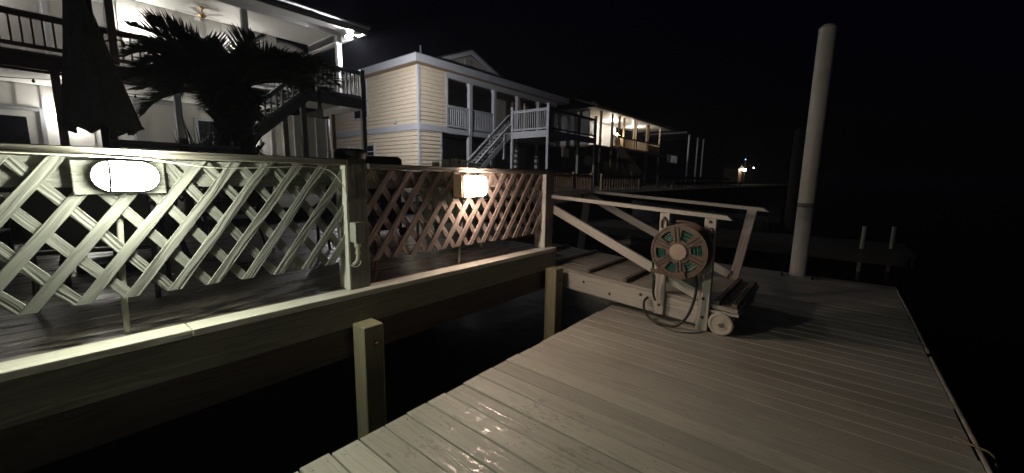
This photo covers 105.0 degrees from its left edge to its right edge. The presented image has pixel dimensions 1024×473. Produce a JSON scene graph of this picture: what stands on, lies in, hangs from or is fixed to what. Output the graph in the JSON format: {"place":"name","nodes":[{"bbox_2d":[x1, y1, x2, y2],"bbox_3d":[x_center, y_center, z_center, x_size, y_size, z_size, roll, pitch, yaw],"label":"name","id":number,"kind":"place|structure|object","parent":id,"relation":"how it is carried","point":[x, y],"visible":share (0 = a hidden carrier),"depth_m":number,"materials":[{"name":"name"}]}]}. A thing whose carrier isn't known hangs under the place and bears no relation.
{"place":"outdoors","nodes":[
{"label":"outdoors","id":0,"kind":"place"},
{"bbox_2d":[0,218,14,250],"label":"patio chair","id":1,"kind":"object","parent":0,"point":[6,229],"visible":0.42,"depth_m":3.03,"materials":[{"name":"metal"}]},
{"bbox_2d":[0,188,171,236],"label":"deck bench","id":2,"kind":"object","parent":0,"point":[151,202],"visible":0.03,"depth_m":4.60,"materials":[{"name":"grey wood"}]},
{"bbox_2d":[0,179,833,241],"bbox_3d":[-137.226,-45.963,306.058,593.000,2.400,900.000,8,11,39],"label":"ground","id":3,"kind":"structure","parent":0,"point":[724,194],"depth_m":16.75,"materials":[{"name":"black plant"}]},
{"bbox_2d":[0,0,371,193],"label":"white house","id":4,"kind":"structure","parent":3,"relation":"on","point":[30,34],"depth_m":11.48,"materials":[{"name":"paint"}]},
{"bbox_2d":[0,76,50,82],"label":"string lights","id":5,"kind":"object","parent":4,"relation":"hanging from","point":[33,80],"visible":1,"depth_m":8.69,"materials":[{"name":"black plastic"}]},
{"bbox_2d":[0,105,50,155],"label":"window","id":6,"kind":"structure","parent":4,"relation":"in","point":[18,124],"depth_m":9.86,"materials":[{"name":"white paint"}]},
{"bbox_2d":[0,0,53,54],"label":"sliding door","id":7,"kind":"structure","parent":4,"relation":"in","point":[37,6],"depth_m":9.74,"materials":[{"name":"white paint"}]},
{"bbox_2d":[92,0,108,48],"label":"window","id":8,"kind":"structure","parent":4,"relation":"in","point":[98,9],"depth_m":10.65,"materials":[{"name":"white paint"}]},
{"bbox_2d":[131,98,178,189],"bbox_3d":[-10.642,-2.726,11.868,0.043,2.650,1.000,8,11,39],"label":"door","id":9,"kind":"structure","parent":4,"relation":"in","point":[158,121],"depth_m":11.79,"materials":[{"name":"white paint"}]},
{"bbox_2d":[175,6,224,22],"bbox_3d":[-9.151,-6.530,11.585,1.136,0.419,1.181,8,11,39],"label":"ceiling fan","id":10,"kind":"object","parent":4,"relation":"hanging from","point":[201,16],"visible":1,"depth_m":11.51,"materials":[{"name":"white metal"}]},
{"bbox_2d":[194,117,212,144],"bbox_3d":[-9.809,-3.375,12.773,0.043,0.890,0.780,8,11,39],"label":"window","id":11,"kind":"structure","parent":4,"relation":"in","point":[201,123],"depth_m":12.59,"materials":[{"name":"white paint"}]},
{"bbox_2d":[230,30,267,89],"bbox_3d":[-8.943,-5.805,13.420,0.043,2.090,0.980,8,11,39],"label":"door","id":12,"kind":"structure","parent":4,"relation":"in","point":[261,44],"depth_m":13.58,"materials":[{"name":"white paint"}]},
{"bbox_2d":[346,31,357,39],"bbox_3d":[-5.456,-6.816,13.347,0.161,0.247,0.436,4,9,22],"label":"flood lamp","id":13,"kind":"object","parent":4,"relation":"attached to","point":[348,36],"visible":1,"depth_m":13.30,"materials":[{"name":"white paint"}]},
{"bbox_2d":[171,114,255,206],"bbox_3d":[-4.751,-1.183,6.227,1.370,1.434,1.624,8,11,39],"label":"spiky plant","id":14,"kind":"object","parent":3,"relation":"on","point":[209,143],"visible":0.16,"depth_m":6.08,"materials":[{"name":"green plant"}]},
{"bbox_2d":[111,7,345,205],"bbox_3d":[-4.451,-1.984,6.665,3.221,2.899,2.566,-3,9,-25],"label":"palm tree","id":15,"kind":"object","parent":3,"relation":"on","point":[228,97],"visible":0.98,"depth_m":6.13,"materials":[{"name":"green plant"}]},
{"bbox_2d":[0,213,556,472],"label":"fixed deck","id":16,"kind":"structure","parent":3,"relation":"on","point":[76,379],"depth_m":2.23,"materials":[{"name":"wood"}]},
{"bbox_2d":[18,187,171,312],"bbox_3d":[-2.540,-0.004,2.442,0.567,0.757,0.628,-5,10,-35],"label":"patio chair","id":17,"kind":"object","parent":16,"relation":"on","point":[41,208],"visible":0.32,"depth_m":2.21,"materials":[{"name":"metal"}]},
{"bbox_2d":[59,0,151,273],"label":"closed umbrella","id":18,"kind":"object","parent":16,"relation":"on","point":[94,96],"visible":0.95,"depth_m":2.94,"materials":[{"name":"fabric"}]},
{"bbox_2d":[58,193,191,275],"bbox_3d":[-3.195,-0.117,3.220,1.200,0.740,1.200,8,11,39],"label":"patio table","id":19,"kind":"object","parent":16,"relation":"on","point":[183,244],"visible":0.06,"depth_m":3.27,"materials":[{"name":"metal"}]},
{"bbox_2d":[110,135,246,224],"bbox_3d":[-4.531,-0.724,5.437,0.120,1.234,1.390,8,11,39],"label":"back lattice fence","id":20,"kind":"object","parent":16,"relation":"on","point":[182,144],"visible":0.32,"depth_m":5.41,"materials":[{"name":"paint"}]},
{"bbox_2d":[0,142,369,315],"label":"lattice railing","id":21,"kind":"object","parent":16,"relation":"on","point":[26,176],"visible":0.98,"depth_m":1.98,"materials":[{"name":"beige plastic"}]},
{"bbox_2d":[68,159,166,194],"bbox_3d":[-1.720,-0.260,1.737,0.154,0.148,0.302,8,11,39],"label":"bulkhead lamp","id":22,"kind":"object","parent":21,"relation":"attached to","point":[109,177],"visible":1,"depth_m":1.70,"materials":[{"name":"white glass"}]},
{"bbox_2d":[116,194,130,334],"bbox_3d":[-1.838,0.124,1.861,0.063,0.699,0.029,-4,10,-32],"label":"conduit pipe","id":23,"kind":"object","parent":21,"relation":"attached to","point":[123,279],"visible":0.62,"depth_m":1.86,"materials":[{"name":"grey plastic"}]},
{"bbox_2d":[0,151,360,266],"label":"power cord","id":24,"kind":"object","parent":21,"relation":"attached to","point":[183,164],"visible":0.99,"depth_m":1.86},
{"bbox_2d":[350,222,364,265],"bbox_3d":[-1.030,0.050,2.616,0.082,0.298,0.068,8,11,39],"label":"outlet box","id":25,"kind":"object","parent":21,"relation":"attached to","point":[357,234],"visible":1,"depth_m":2.59,"materials":[{"name":"grey plastic"}]},
{"bbox_2d":[200,186,274,255],"bbox_3d":[-2.810,-0.258,4.044,0.628,0.777,0.567,-6,11,-40],"label":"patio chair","id":26,"kind":"object","parent":16,"relation":"on","point":[260,202],"visible":0.46,"depth_m":3.98,"materials":[{"name":"metal"}]},
{"bbox_2d":[314,186,379,253],"bbox_3d":[-1.616,-0.223,3.933,0.567,0.777,0.628,-1,9,-15],"label":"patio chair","id":27,"kind":"object","parent":16,"relation":"on","point":[371,220],"visible":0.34,"depth_m":4.04,"materials":[{"name":"metal"}]},
{"bbox_2d":[373,241,377,280],"bbox_3d":[-1.033,0.133,2.853,0.124,0.401,0.029,-6,11,-37],"label":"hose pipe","id":28,"kind":"object","parent":16,"relation":"on","point":[375,266],"visible":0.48,"depth_m":2.88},
{"bbox_2d":[365,155,406,235],"bbox_3d":[-1.725,-0.499,4.967,0.612,1.010,0.620,8,11,39],"label":"barbecue grill","id":29,"kind":"object","parent":16,"relation":"on","point":[383,202],"visible":0.25,"depth_m":4.86,"materials":[{"name":"black metal"}]},
{"bbox_2d":[366,163,553,260],"bbox_3d":[-0.306,-0.205,3.613,0.176,0.869,2.273,8,11,39],"label":"lattice railing","id":30,"kind":"object","parent":16,"relation":"on","point":[381,178],"visible":0.9,"depth_m":3.32,"materials":[{"name":"wood"}]},
{"bbox_2d":[457,197,465,263],"bbox_3d":[-0.452,-0.058,3.521,0.087,0.609,0.025,-5,11,-36],"label":"conduit pipe","id":31,"kind":"object","parent":30,"relation":"attached to","point":[461,224],"visible":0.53,"depth_m":3.52,"materials":[{"name":"grey plastic"}]},
{"bbox_2d":[453,175,486,197],"bbox_3d":[-0.344,-0.436,3.398,0.134,0.191,0.315,8,11,39],"label":"bulkhead lamp","id":32,"kind":"object","parent":30,"relation":"attached to","point":[469,186],"visible":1,"depth_m":3.31,"materials":[{"name":"white glass"}]},
{"bbox_2d":[276,39,306,105],"bbox_3d":[-9.119,-4.697,15.362,2.500,5.560,2.500,8,11,39],"label":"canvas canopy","id":33,"kind":"object","parent":3,"relation":"on","point":[285,45],"visible":0.23,"depth_m":14.36,"materials":[{"name":"fabric"}]},
{"bbox_2d":[322,45,597,187],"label":"cream house","id":34,"kind":"structure","parent":3,"relation":"on","point":[419,105],"depth_m":21.38,"materials":[{"name":"beige wood"}]},
{"bbox_2d":[352,80,368,120],"bbox_3d":[-8.505,-7.595,22.000,1.530,2.030,0.058,8,11,39],"label":"window","id":35,"kind":"structure","parent":34,"relation":"in","point":[356,115],"depth_m":21.67,"materials":[{"name":"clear glass"}]},
{"bbox_2d":[367,144,374,155],"bbox_3d":[-7.951,-4.735,21.925,1.080,0.810,0.058,8,11,39],"label":"window","id":36,"kind":"structure","parent":34,"relation":"in","point":[371,147],"depth_m":21.75,"materials":[{"name":"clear glass"}]},
{"bbox_2d":[553,172,592,191],"bbox_3d":[2.692,-2.077,17.194,0.110,1.480,3.260,8,11,39],"label":"picket fence","id":37,"kind":"object","parent":3,"relation":"on","point":[573,178],"visible":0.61,"depth_m":17.06,"materials":[{"name":"brown wood"}]},
{"bbox_2d":[554,94,674,185],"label":"porch house","id":38,"kind":"structure","parent":3,"relation":"on","point":[615,155],"depth_m":36.27,"materials":[{"name":"white paint"}]},
{"bbox_2d":[599,174,640,192],"bbox_3d":[5.855,-2.525,20.944,0.140,1.550,4.810,8,11,39],"label":"baluster fence","id":39,"kind":"object","parent":3,"relation":"on","point":[617,177],"visible":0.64,"depth_m":20.54,"materials":[{"name":"brown wood"}]},
{"bbox_2d":[644,131,706,184],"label":"boat house","id":40,"kind":"structure","parent":3,"relation":"on","point":[678,136],"depth_m":47.53,"materials":[{"name":"grey wood"}]},
{"bbox_2d":[656,175,729,190],"bbox_3d":[15.867,-4.255,32.840,0.140,1.450,20.800,8,11,39],"label":"dock railing","id":41,"kind":"object","parent":3,"relation":"on","point":[681,178],"visible":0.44,"depth_m":29.44,"materials":[{"name":"brown wood"}]},
{"bbox_2d":[672,181,741,188],"bbox_3d":[15.939,-3.564,30.826,0.140,1.480,20.080,8,11,39],"label":"pier railing","id":42,"kind":"object","parent":3,"relation":"on","point":[702,183],"visible":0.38,"depth_m":28.40,"materials":[{"name":"brown wood"}]},
{"bbox_2d":[723,164,742,182],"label":"shed","id":43,"kind":"structure","parent":3,"relation":"on","point":[733,172],"depth_m":71.82,"materials":[{"name":"brown wood"}]},
{"bbox_2d":[407,158,486,246],"bbox_3d":[-0.764,-0.417,4.668,0.860,0.977,0.967,-2,9,-20],"label":"adirondack chair","id":44,"kind":"object","parent":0,"point":[455,211],"visible":0.38,"depth_m":4.42,"materials":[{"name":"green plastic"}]},
{"bbox_2d":[433,162,503,230],"bbox_3d":[-0.636,-0.603,5.925,0.860,0.977,0.967,7,10,34],"label":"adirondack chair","id":45,"kind":"object","parent":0,"point":[480,208],"visible":0.13,"depth_m":5.88,"materials":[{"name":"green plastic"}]},
{"bbox_2d":[0,0,1023,219],"label":"sky","id":46,"kind":"structure","parent":0,"point":[922,92],"materials":[{"name":"black"}]},
{"bbox_2d":[23,184,1023,472],"bbox_3d":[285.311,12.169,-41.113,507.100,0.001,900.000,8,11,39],"label":"water","id":47,"kind":"structure","parent":0,"point":[959,284],"depth_m":4.44,"materials":[{"name":"black liquid"}]},
{"bbox_2d":[353,318,385,439],"bbox_3d":[-0.973,1.549,2.769,0.159,1.962,0.142,8,11,39],"label":"dock piling","id":48,"kind":"object","parent":47,"relation":"in","point":[368,339],"visible":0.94,"depth_m":2.63,"materials":[{"name":"brown wood"}]},
{"bbox_2d":[544,266,562,339],"bbox_3d":[0.459,1.316,4.472,0.159,1.962,0.142,8,11,39],"label":"dock piling","id":49,"kind":"object","parent":47,"relation":"in","point":[553,298],"visible":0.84,"depth_m":4.33,"materials":[{"name":"brown wood"}]},
{"bbox_2d":[295,263,993,472],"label":"floating dock","id":50,"kind":"object","parent":47,"relation":"on","point":[795,374],"visible":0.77,"depth_m":2.38,"materials":[{"name":"paint"}]},
{"bbox_2d":[501,186,769,335],"bbox_3d":[1.253,0.001,4.568,2.747,1.354,1.242,8,11,39],"label":"gangway","id":51,"kind":"object","parent":50,"relation":"on","point":[626,279],"visible":0.9,"depth_m":4.09,"materials":[{"name":"paint"}]},
{"bbox_2d":[650,218,713,279],"bbox_3d":[1.493,0.116,3.464,0.476,0.514,0.201,8,11,39],"label":"hose reel","id":52,"kind":"object","parent":51,"relation":"attached to","point":[684,249],"visible":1,"depth_m":3.39,"materials":[{"name":"brown plastic"}]},
{"bbox_2d":[652,260,654,279],"bbox_3d":[1.310,0.252,3.631,0.038,0.347,0.088,5,10,28],"label":"garden hose","id":53,"kind":"object","parent":52,"relation":"hanging from","point":[653,276],"visible":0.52,"depth_m":3.66,"materials":[{"name":"rubber"}]},
{"bbox_2d":[652,280,655,300],"bbox_3d":[1.339,0.507,3.695,0.048,0.205,0.032,3,9,17],"label":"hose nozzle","id":54,"kind":"object","parent":53,"relation":"hanging from","point":[653,288],"visible":1,"depth_m":3.69,"materials":[{"name":"black plastic"}]},
{"bbox_2d":[642,275,697,326],"bbox_3d":[1.441,0.516,3.622,0.100,0.626,0.489,-7,11,-42],"label":"supply hose","id":55,"kind":"object","parent":52,"relation":"hanging from","point":[686,316],"visible":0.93,"depth_m":3.53,"materials":[{"name":"black rubber"}]},
{"bbox_2d":[656,323,704,333],"bbox_3d":[1.507,0.839,3.533,0.419,0.012,0.136,5,9,25],"label":"thin cord","id":56,"kind":"object","parent":50,"relation":"on","point":[681,332],"visible":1,"depth_m":3.48,"materials":[{"name":"black rubber"}]},
{"bbox_2d":[954,436,998,472],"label":"dock line","id":57,"kind":"object","parent":50,"relation":"hanging from","point":[995,461],"visible":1,"depth_m":1.96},
{"bbox_2d":[632,200,782,232],"bbox_3d":[6.167,-0.510,13.004,4.550,1.220,1.700,8,11,39],"label":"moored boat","id":58,"kind":"object","parent":47,"relation":"on","point":[773,217],"visible":0.59,"depth_m":12.33,"materials":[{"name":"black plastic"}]},
{"bbox_2d":[560,218,915,267],"bbox_3d":[5.148,-0.035,10.537,7.800,0.220,2.040,8,11,39],"label":"neighbour dock","id":59,"kind":"object","parent":47,"relation":"on","point":[882,253],"visible":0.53,"depth_m":8.81,"materials":[{"name":"brown wood"}]},
{"bbox_2d":[782,128,806,233],"bbox_3d":[8.661,-0.811,12.180,0.316,4.930,0.316,8,11,39],"label":"mooring pile","id":60,"kind":"object","parent":47,"relation":"in","point":[794,179],"visible":0.67,"depth_m":11.95,"materials":[{"name":"brown wood"}]},
{"bbox_2d":[789,23,837,276],"bbox_3d":[4.149,-0.139,5.596,0.203,5.415,0.203,8,11,39],"label":"guide pile","id":61,"kind":"object","parent":47,"relation":"in","point":[824,58],"visible":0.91,"depth_m":5.37,"materials":[{"name":"wood"}]},
{"bbox_2d":[856,226,866,271],"bbox_3d":[7.201,0.515,8.138,0.083,1.460,0.083,8,11,39],"label":"dock piling","id":62,"kind":"object","parent":47,"relation":"in","point":[862,242],"visible":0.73,"depth_m":8.06,"materials":[{"name":"grey wood"}]},
{"bbox_2d":[885,227,896,271],"bbox_3d":[7.818,0.523,8.145,0.083,1.460,0.083,8,11,39],"label":"white pipe","id":63,"kind":"object","parent":47,"relation":"in","point":[892,238],"visible":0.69,"depth_m":8.06,"materials":[{"name":"white plastic"}]}
]}

